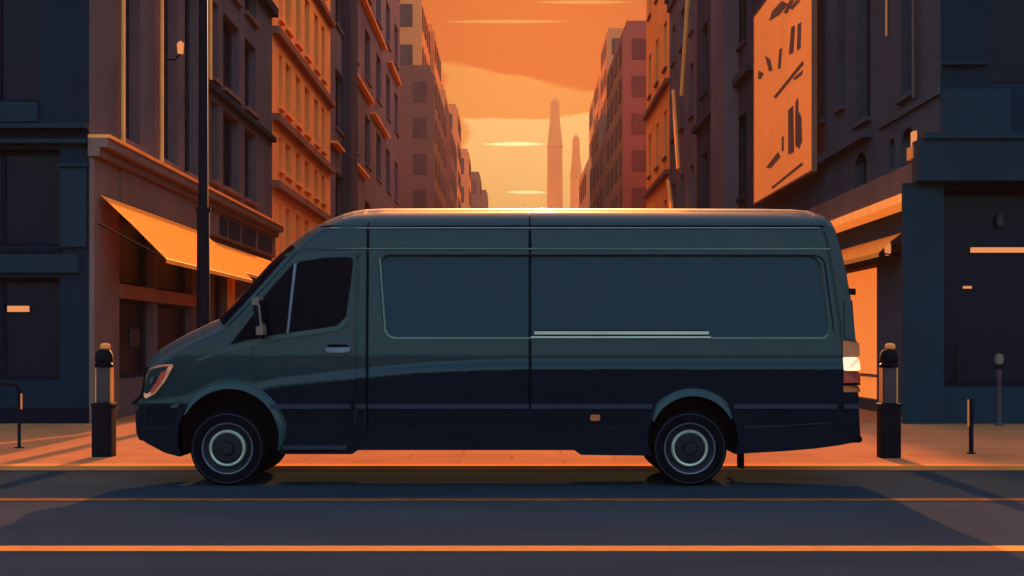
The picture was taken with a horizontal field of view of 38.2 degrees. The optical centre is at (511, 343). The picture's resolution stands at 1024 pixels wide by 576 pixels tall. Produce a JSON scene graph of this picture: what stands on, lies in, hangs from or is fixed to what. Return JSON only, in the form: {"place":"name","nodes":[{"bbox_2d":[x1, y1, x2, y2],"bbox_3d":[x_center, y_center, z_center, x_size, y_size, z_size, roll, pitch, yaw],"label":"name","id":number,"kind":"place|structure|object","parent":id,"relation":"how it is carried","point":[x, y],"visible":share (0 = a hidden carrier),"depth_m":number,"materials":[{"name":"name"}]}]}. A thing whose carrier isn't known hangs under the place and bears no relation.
{"place":"outdoors","nodes":[
{"label":"outdoors","id":0,"kind":"place"},
{"bbox_2d":[116,415,135,421],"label":"pavement","id":1,"kind":"structure","parent":0,"point":[131,418],"depth_m":26.27,"materials":[{"name":"concrete"}]},
{"bbox_2d":[195,0,210,329],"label":"lamp post","id":2,"kind":"object","parent":1,"relation":"on","point":[203,209],"visible":0.73,"depth_m":25.93,"materials":[{"name":"metal"}]},
{"bbox_2d":[0,0,283,422],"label":"corner building","id":3,"kind":"structure","parent":0,"point":[98,98],"depth_m":26.19,"materials":[{"name":"brown stone"}]},
{"bbox_2d":[0,0,39,101],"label":"window","id":4,"kind":"structure","parent":3,"relation":"in","point":[19,19],"depth_m":25.26,"materials":[{"name":"black glass"}]},
{"bbox_2d":[0,278,59,379],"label":"window","id":5,"kind":"structure","parent":3,"relation":"in","point":[29,341],"depth_m":25.26,"materials":[{"name":"black glass"}]},
{"bbox_2d":[0,150,59,245],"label":"window","id":6,"kind":"structure","parent":3,"relation":"in","point":[29,179],"depth_m":25.26,"materials":[{"name":"black glass"}]},
{"bbox_2d":[119,0,145,152],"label":"pilaster","id":7,"kind":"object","parent":3,"relation":"in","point":[128,141],"depth_m":28.34,"materials":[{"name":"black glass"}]},
{"bbox_2d":[119,299,145,377],"bbox_3d":[-7.325,-0.095,28.112,0.070,1.470,2.746,0,0,0],"label":"shop window","id":8,"kind":"structure","parent":3,"relation":"in","point":[132,314],"depth_m":28.55,"materials":[{"name":"black glass"}]},
{"bbox_2d":[119,215,145,287],"bbox_3d":[-7.325,-1.740,28.112,0.070,1.300,2.746,0,0,0],"label":"shop window","id":9,"kind":"structure","parent":3,"relation":"in","point":[132,257],"depth_m":28.55,"materials":[{"name":"black glass"}]},
{"bbox_2d":[158,0,182,171],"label":"pilaster","id":10,"kind":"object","parent":3,"relation":"in","point":[166,161],"depth_m":31.53,"materials":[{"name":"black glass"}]},
{"bbox_2d":[158,304,184,350],"bbox_3d":[-7.325,-0.095,31.420,0.070,1.470,3.205,0,0,0],"label":"shop window","id":11,"kind":"structure","parent":3,"relation":"in","point":[171,318],"depth_m":31.71,"materials":[{"name":"brown glass"}]},
{"bbox_2d":[158,251,184,293],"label":"shop window","id":12,"kind":"structure","parent":3,"relation":"in","point":[171,277],"depth_m":31.81,"materials":[{"name":"black glass"}]},
{"bbox_2d":[164,41,183,60],"bbox_3d":[-6.893,-5.945,30.000,0.496,0.410,0.150,0,0,0],"label":"wall lantern","id":13,"kind":"object","parent":3,"relation":"attached to","point":[180,47],"depth_m":29.97,"materials":[{"name":"glass"}]},
{"bbox_2d":[99,195,252,282],"bbox_3d":[-6.508,-1.960,29.409,1.236,1.160,8.403,0,0,0],"label":"awning","id":14,"kind":"object","parent":3,"relation":"attached to","point":[173,242],"visible":0.82,"depth_m":27.96,"materials":[{"name":"fabric"}]},
{"bbox_2d":[184,0,197,179],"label":"window","id":15,"kind":"structure","parent":3,"relation":"in","point":[186,171],"depth_m":33.63,"materials":[{"name":"black glass"}]},
{"bbox_2d":[211,179,222,187],"bbox_3d":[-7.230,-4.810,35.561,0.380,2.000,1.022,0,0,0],"label":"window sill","id":16,"kind":"structure","parent":3,"relation":"in","point":[213,181],"depth_m":35.38,"materials":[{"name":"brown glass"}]},
{"bbox_2d":[211,76,222,86],"bbox_3d":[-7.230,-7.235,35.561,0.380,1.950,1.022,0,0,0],"label":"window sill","id":17,"kind":"structure","parent":3,"relation":"in","point":[214,78],"depth_m":35.43,"materials":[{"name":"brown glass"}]},
{"bbox_2d":[214,274,219,320],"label":"shop window","id":18,"kind":"structure","parent":3,"relation":"in","point":[216,277],"depth_m":36.76,"materials":[{"name":"black glass"}]},
{"bbox_2d":[223,116,243,198],"bbox_3d":[-7.230,-4.810,37.663,0.380,2.000,2.306,0,0,0],"label":"window","id":19,"kind":"structure","parent":3,"relation":"in","point":[226,123],"depth_m":38.36,"materials":[{"name":"black glass"}]},
{"bbox_2d":[223,22,243,104],"bbox_3d":[-7.230,-7.235,37.663,0.380,1.950,2.306,0,0,0],"label":"window","id":20,"kind":"structure","parent":3,"relation":"in","point":[226,30],"depth_m":38.31,"materials":[{"name":"black glass"}]},
{"bbox_2d":[234,0,243,7],"bbox_3d":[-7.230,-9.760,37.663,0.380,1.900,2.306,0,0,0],"label":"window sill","id":21,"kind":"structure","parent":3,"relation":"in","point":[238,2],"depth_m":38.40,"materials":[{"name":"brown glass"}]},
{"bbox_2d":[213,241,271,277],"bbox_3d":[-6.657,-2.000,38.475,0.934,0.820,9.384,0,0,0],"label":"awning","id":22,"kind":"object","parent":3,"relation":"attached to","point":[251,265],"visible":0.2,"depth_m":36.60,"materials":[{"name":"fabric"}]},
{"bbox_2d":[235,277,255,300],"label":"shop window","id":23,"kind":"structure","parent":3,"relation":"in","point":[240,286],"depth_m":40.01,"materials":[{"name":"black glass"}]},
{"bbox_2d":[244,133,259,207],"bbox_3d":[-7.230,-4.810,40.413,0.380,2.000,1.890,0,0,0],"label":"window","id":24,"kind":"structure","parent":3,"relation":"in","point":[246,199],"depth_m":41.10,"materials":[{"name":"black glass"}]},
{"bbox_2d":[244,46,259,119],"bbox_3d":[-7.230,-7.235,40.413,0.380,1.950,1.890,0,0,0],"label":"window","id":25,"kind":"structure","parent":3,"relation":"in","point":[246,107],"depth_m":41.10,"materials":[{"name":"black glass"}]},
{"bbox_2d":[244,0,259,28],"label":"window","id":26,"kind":"structure","parent":3,"relation":"in","point":[246,12],"depth_m":40.55,"materials":[{"name":"brown glass"}]},
{"bbox_2d":[272,0,335,260],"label":"terracotta building","id":27,"kind":"structure","parent":0,"point":[303,103],"depth_m":50.03,"materials":[{"name":"orange brick"}]},
{"bbox_2d":[285,26,294,37],"bbox_3d":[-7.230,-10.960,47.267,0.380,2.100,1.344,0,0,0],"label":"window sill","id":28,"kind":"structure","parent":27,"relation":"in","point":[287,28],"depth_m":47.09,"materials":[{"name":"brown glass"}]},
{"bbox_2d":[330,0,401,217],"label":"dark block","id":29,"kind":"structure","parent":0,"point":[365,83],"depth_m":71.64,"materials":[{"name":"brick"}]},
{"bbox_2d":[335,176,337,217],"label":"window","id":30,"kind":"structure","parent":29,"relation":"in","point":[336,179],"depth_m":62.41,"materials":[{"name":"black glass"}]},
{"bbox_2d":[335,75,344,136],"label":"window","id":31,"kind":"structure","parent":29,"relation":"in","point":[337,128],"depth_m":62.20,"materials":[{"name":"black glass"}]},
{"bbox_2d":[335,0,344,36],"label":"window","id":32,"kind":"structure","parent":29,"relation":"in","point":[336,1],"depth_m":62.05,"materials":[{"name":"black glass"}]},
{"bbox_2d":[365,121,372,170],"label":"window","id":33,"kind":"structure","parent":29,"relation":"in","point":[367,165],"depth_m":74.55,"materials":[{"name":"brown glass"}]},
{"bbox_2d":[365,37,372,87],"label":"window","id":34,"kind":"structure","parent":29,"relation":"in","point":[366,77],"depth_m":74.53,"materials":[{"name":"brown glass"}]},
{"bbox_2d":[376,137,382,183],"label":"window","id":35,"kind":"structure","parent":29,"relation":"in","point":[377,178],"depth_m":80.57,"materials":[{"name":"brown glass"}]},
{"bbox_2d":[376,60,382,106],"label":"window","id":36,"kind":"structure","parent":29,"relation":"in","point":[377,98],"depth_m":80.57,"materials":[{"name":"glass"}]},
{"bbox_2d":[400,0,429,64],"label":"tower","id":37,"kind":"structure","parent":0,"point":[414,37],"depth_m":136.00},
{"bbox_2d":[400,44,411,64],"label":"window","id":38,"kind":"structure","parent":37,"relation":"in","point":[405,49],"depth_m":135.95,"materials":[{"name":"glass"}]},
{"bbox_2d":[400,4,411,26],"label":"window","id":39,"kind":"structure","parent":37,"relation":"in","point":[405,9],"depth_m":135.95,"materials":[{"name":"glass"}]},
{"bbox_2d":[400,65,445,208],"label":"tower","id":40,"kind":"structure","parent":0,"point":[422,148],"depth_m":112.00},
{"bbox_2d":[413,190,425,208],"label":"window","id":41,"kind":"structure","parent":40,"relation":"in","point":[419,196],"depth_m":111.94,"materials":[{"name":"glass"}]},
{"bbox_2d":[413,154,425,173],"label":"window","id":42,"kind":"structure","parent":40,"relation":"in","point":[419,160],"depth_m":111.94,"materials":[{"name":"glass"}]},
{"bbox_2d":[413,118,425,137],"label":"window","id":43,"kind":"structure","parent":40,"relation":"in","point":[419,124],"depth_m":111.94,"materials":[{"name":"glass"}]},
{"bbox_2d":[413,81,425,101],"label":"window","id":44,"kind":"structure","parent":40,"relation":"in","point":[419,87],"depth_m":111.94,"materials":[{"name":"glass"}]},
{"bbox_2d":[435,156,437,179],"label":"window","id":45,"kind":"structure","parent":40,"relation":"in","point":[436,161],"depth_m":114.15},
{"bbox_2d":[435,120,437,144],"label":"window","id":46,"kind":"structure","parent":40,"relation":"in","point":[436,126],"depth_m":114.15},
{"bbox_2d":[435,84,437,109],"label":"window","id":47,"kind":"structure","parent":40,"relation":"in","point":[436,91],"depth_m":114.15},
{"bbox_2d":[438,164,440,185],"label":"window","id":48,"kind":"structure","parent":40,"relation":"in","point":[439,168],"depth_m":118.87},
{"bbox_2d":[438,129,440,152],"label":"window","id":49,"kind":"structure","parent":40,"relation":"in","point":[439,135],"depth_m":118.87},
{"bbox_2d":[438,95,440,119],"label":"window","id":50,"kind":"structure","parent":40,"relation":"in","point":[439,101],"depth_m":118.87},
{"bbox_2d":[441,171,443,192],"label":"window","id":51,"kind":"structure","parent":40,"relation":"in","point":[442,176],"depth_m":124.00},
{"bbox_2d":[441,138,443,160],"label":"window","id":52,"kind":"structure","parent":40,"relation":"in","point":[442,143],"depth_m":124.00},
{"bbox_2d":[441,105,443,128],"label":"window","id":53,"kind":"structure","parent":40,"relation":"in","point":[442,111],"depth_m":124.00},
{"bbox_2d":[429,24,440,94],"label":"tower","id":54,"kind":"structure","parent":0,"point":[435,59],"depth_m":153.22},
{"bbox_2d":[441,85,449,124],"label":"tower","id":55,"kind":"structure","parent":0,"point":[445,102],"depth_m":207.16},
{"bbox_2d":[446,120,456,208],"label":"tower","id":56,"kind":"structure","parent":0,"point":[451,175],"depth_m":173.07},
{"bbox_2d":[449,104,460,208],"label":"tower","id":57,"kind":"structure","parent":0,"point":[455,123],"depth_m":240.30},
{"bbox_2d":[461,149,470,208],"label":"tower","id":58,"kind":"structure","parent":0,"point":[465,181],"depth_m":300.00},
{"bbox_2d":[471,172,481,208],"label":"tower","id":59,"kind":"structure","parent":0,"point":[476,193],"depth_m":370.00,"materials":[{"name":"brown"}]},
{"bbox_2d":[471,180,475,193],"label":"window","id":60,"kind":"structure","parent":59,"relation":"in","point":[473,182],"depth_m":369.92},
{"bbox_2d":[482,190,487,208],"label":"tower","id":61,"kind":"structure","parent":0,"point":[484,199],"depth_m":450.00,"materials":[{"name":"brown"}]},
{"bbox_2d":[0,501,1023,575],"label":"road","id":62,"kind":"structure","parent":0,"point":[511,523],"depth_m":10.71,"materials":[{"name":"asphalt"}]},
{"bbox_2d":[0,470,1023,497],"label":"lane","id":63,"kind":"structure","parent":62,"relation":"on","point":[521,484],"depth_m":14.60,"materials":[{"name":"asphalt"}]},
{"bbox_2d":[131,209,862,485],"bbox_3d":[-0.230,-0.004,15.280,7.349,2.777,2.254,0,0,0],"label":"cargo van","id":64,"kind":"object","parent":63,"relation":"on","point":[689,347],"visible":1,"depth_m":14.45,"materials":[{"name":"paint"}]},
{"bbox_2d":[0,464,1023,469],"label":"kerb","id":65,"kind":"structure","parent":62,"relation":"on","point":[521,467],"depth_m":16.25,"materials":[{"name":"concrete"}]},
{"bbox_2d":[0,546,1023,550],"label":"road line","id":66,"kind":"object","parent":62,"relation":"on","point":[511,548],"visible":1,"depth_m":10.01,"materials":[{"name":"orange paint"}]},
{"bbox_2d":[0,498,1023,500],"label":"edge line","id":67,"kind":"object","parent":62,"relation":"on","point":[511,499],"visible":1,"depth_m":13.16,"materials":[{"name":"paint"}]},
{"bbox_2d":[0,422,1023,463],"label":"pavement","id":68,"kind":"structure","parent":0,"point":[56,443],"depth_m":18.11,"materials":[{"name":"concrete"}]},
{"bbox_2d":[0,383,23,447],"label":"bicycle stand","id":69,"kind":"object","parent":68,"relation":"on","point":[19,399],"visible":1,"depth_m":19.05,"materials":[{"name":"metal"}]},
{"bbox_2d":[91,343,116,456],"bbox_3d":[-4.864,0.664,17.644,0.250,1.352,0.250,0,0,0],"label":"bollard","id":70,"kind":"object","parent":68,"relation":"on","point":[104,405],"visible":1,"depth_m":17.55,"materials":[{"name":"metal"}]},
{"bbox_2d":[876,343,901,457],"bbox_3d":[4.445,0.664,17.458,0.250,1.352,0.250,0,0,0],"label":"bollard","id":71,"kind":"object","parent":68,"relation":"on","point":[888,405],"visible":1,"depth_m":17.36,"materials":[{"name":"metal"}]},
{"bbox_2d":[967,398,975,453],"bbox_3d":[5.614,1.001,18.095,0.110,0.678,0.110,0,0,0],"label":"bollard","id":72,"kind":"object","parent":68,"relation":"on","point":[970,413],"visible":1,"depth_m":18.07,"materials":[{"name":"metal"}]},
{"bbox_2d":[994,353,1003,425],"bbox_3d":[8.001,0.745,24.304,0.150,1.190,0.148,0,0,0],"label":"parking meter","id":73,"kind":"object","parent":68,"relation":"on","point":[999,359],"visible":1,"depth_m":24.27,"materials":[{"name":"metal"}]},
{"bbox_2d":[423,0,645,208],"label":"sky","id":74,"kind":"structure","parent":0,"point":[504,63],"materials":[{"name":"orange"}]},
{"bbox_2d":[547,98,562,208],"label":"spire tower","id":75,"kind":"structure","parent":0,"point":[554,176],"depth_m":497.53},
{"bbox_2d":[570,135,581,208],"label":"spire tower","id":76,"kind":"structure","parent":0,"point":[575,173],"depth_m":418.47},
{"bbox_2d":[579,158,590,208],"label":"tower","id":77,"kind":"structure","parent":0,"point":[584,191],"depth_m":192.32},
{"bbox_2d":[589,97,593,157],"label":"building","id":78,"kind":"structure","parent":0,"point":[591,120],"depth_m":304.90,"materials":[{"name":"orange"}]},
{"bbox_2d":[594,73,600,129],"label":"tower","id":79,"kind":"structure","parent":0,"point":[597,101],"depth_m":263.89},
{"bbox_2d":[590,133,606,208],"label":"tower","id":80,"kind":"structure","parent":0,"point":[598,184],"depth_m":120.90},
{"bbox_2d":[596,159,598,181],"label":"window","id":81,"kind":"structure","parent":80,"relation":"in","point":[597,163],"depth_m":122.85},
{"bbox_2d":[591,114,606,166],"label":"tower","id":82,"kind":"structure","parent":0,"point":[599,134],"depth_m":160.30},
{"bbox_2d":[601,28,623,113],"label":"tower","id":83,"kind":"structure","parent":0,"point":[610,42],"depth_m":230.30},
{"bbox_2d":[612,38,619,54],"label":"window","id":84,"kind":"structure","parent":83,"relation":"in","point":[615,41],"depth_m":229.97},
{"bbox_2d":[607,21,645,208],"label":"tower","id":85,"kind":"structure","parent":0,"point":[626,133],"depth_m":95.00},
{"bbox_2d":[610,167,612,188],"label":"window","id":86,"kind":"structure","parent":85,"relation":"in","point":[611,171],"depth_m":104.67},
{"bbox_2d":[610,133,612,155],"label":"window","id":87,"kind":"structure","parent":85,"relation":"in","point":[611,138],"depth_m":104.67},
{"bbox_2d":[610,99,612,122],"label":"window","id":88,"kind":"structure","parent":85,"relation":"in","point":[611,104],"depth_m":104.67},
{"bbox_2d":[610,65,612,88],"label":"window","id":89,"kind":"structure","parent":85,"relation":"in","point":[611,71],"depth_m":104.67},
{"bbox_2d":[614,160,616,182],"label":"window","id":90,"kind":"structure","parent":85,"relation":"in","point":[615,164],"depth_m":100.61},
{"bbox_2d":[614,124,616,148],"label":"window","id":91,"kind":"structure","parent":85,"relation":"in","point":[615,129],"depth_m":100.61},
{"bbox_2d":[614,89,616,113],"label":"window","id":92,"kind":"structure","parent":85,"relation":"in","point":[615,94],"depth_m":100.61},
{"bbox_2d":[614,54,616,78],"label":"window","id":93,"kind":"structure","parent":85,"relation":"in","point":[615,59],"depth_m":100.61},
{"bbox_2d":[618,189,620,208],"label":"window","id":94,"kind":"structure","parent":85,"relation":"in","point":[619,193],"depth_m":96.88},
{"bbox_2d":[618,152,620,176],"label":"window","id":95,"kind":"structure","parent":85,"relation":"in","point":[619,157],"depth_m":96.88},
{"bbox_2d":[618,115,620,140],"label":"window","id":96,"kind":"structure","parent":85,"relation":"in","point":[619,121],"depth_m":96.88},
{"bbox_2d":[618,79,620,104],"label":"window","id":97,"kind":"structure","parent":85,"relation":"in","point":[619,84],"depth_m":96.88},
{"bbox_2d":[618,42,620,68],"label":"window","id":98,"kind":"structure","parent":85,"relation":"in","point":[619,48],"depth_m":96.88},
{"bbox_2d":[632,188,645,207],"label":"window","id":99,"kind":"structure","parent":85,"relation":"in","point":[637,201],"depth_m":94.96,"materials":[{"name":"glass"}]},
{"bbox_2d":[632,150,645,170],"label":"window","id":100,"kind":"structure","parent":85,"relation":"in","point":[638,156],"depth_m":94.96,"materials":[{"name":"glass"}]},
{"bbox_2d":[632,113,645,133],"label":"window","id":101,"kind":"structure","parent":85,"relation":"in","point":[638,126],"depth_m":94.96,"materials":[{"name":"glass"}]},
{"bbox_2d":[632,76,645,96],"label":"window","id":102,"kind":"structure","parent":85,"relation":"in","point":[638,82],"depth_m":94.96,"materials":[{"name":"glass"}]},
{"bbox_2d":[632,38,645,58],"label":"window","id":103,"kind":"structure","parent":85,"relation":"in","point":[638,44],"depth_m":94.96,"materials":[{"name":"glass"}]},
{"bbox_2d":[642,0,669,208],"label":"sunlit house","id":104,"kind":"structure","parent":0,"point":[656,117],"depth_m":73.42,"materials":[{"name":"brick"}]},
{"bbox_2d":[664,0,696,208],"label":"dark block","id":105,"kind":"structure","parent":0,"point":[681,182],"depth_m":62.04,"materials":[{"name":"brick"}]},
{"bbox_2d":[691,0,753,208],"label":"dark block","id":106,"kind":"structure","parent":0,"point":[722,128],"depth_m":47.47,"materials":[{"name":"brick"}]},
{"bbox_2d":[698,29,707,100],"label":"window","id":107,"kind":"structure","parent":106,"relation":"in","point":[705,92],"depth_m":56.55,"materials":[{"name":"black glass"}]},
{"bbox_2d":[707,155,707,208],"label":"window","id":108,"kind":"structure","parent":106,"relation":"in","point":[707,155],"depth_m":56.55,"materials":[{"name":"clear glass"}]},
{"bbox_2d":[736,118,746,202],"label":"window","id":109,"kind":"structure","parent":106,"relation":"in","point":[744,196],"depth_m":47.47,"materials":[{"name":"black glass"}]},
{"bbox_2d":[736,0,746,51],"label":"window","id":110,"kind":"structure","parent":106,"relation":"in","point":[744,40],"depth_m":47.47,"materials":[{"name":"glass"}]},
{"bbox_2d":[754,0,811,210],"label":"billboard building","id":111,"kind":"structure","parent":0,"point":[797,196],"depth_m":38.20,"materials":[{"name":"brick"}]},
{"bbox_2d":[753,0,816,204],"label":"billboard","id":112,"kind":"object","parent":111,"relation":"attached to","point":[784,94],"visible":1,"depth_m":37.83,"materials":[{"name":"metal"}]},
{"bbox_2d":[859,408,901,421],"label":"pavement","id":113,"kind":"structure","parent":0,"point":[867,415],"depth_m":27.36,"materials":[{"name":"concrete"}]},
{"bbox_2d":[806,0,1023,423],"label":"corner building","id":114,"kind":"structure","parent":0,"point":[920,126],"depth_m":25.43,"materials":[{"name":"stone"}]},
{"bbox_2d":[817,118,825,126],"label":"window","id":115,"kind":"structure","parent":114,"relation":"in","point":[820,122],"depth_m":34.28,"materials":[{"name":"glass"}]},
{"bbox_2d":[851,0,870,129],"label":"window","id":116,"kind":"structure","parent":114,"relation":"in","point":[867,118],"depth_m":31.01,"materials":[{"name":"glass"}]},
{"bbox_2d":[846,264,876,398],"bbox_3d":[7.325,-0.135,30.941,0.070,2.950,3.137,0,0,0],"label":"lit shop window","id":117,"kind":"structure","parent":114,"relation":"in","point":[863,279],"depth_m":30.64,"materials":[{"name":"glass"}]},
{"bbox_2d":[864,156,865,183],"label":"arched window","id":118,"kind":"structure","parent":114,"relation":"in","point":[865,156],"depth_m":31.22,"materials":[{"name":"black glass"}]},
{"bbox_2d":[841,233,901,264],"bbox_3d":[6.956,-1.798,30.038,0.532,0.464,6.068,0,0,0],"label":"awning","id":119,"kind":"object","parent":114,"relation":"attached to","point":[864,251],"visible":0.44,"depth_m":28.56,"materials":[{"name":"fabric"}]},
{"bbox_2d":[944,191,1023,385],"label":"window","id":120,"kind":"structure","parent":114,"relation":"in","point":[986,320],"depth_m":25.43,"materials":[{"name":"black glass"}]},
{"bbox_2d":[990,0,1023,82],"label":"window","id":121,"kind":"structure","parent":114,"relation":"in","point":[1006,16],"depth_m":25.26,"materials":[{"name":"black glass"}]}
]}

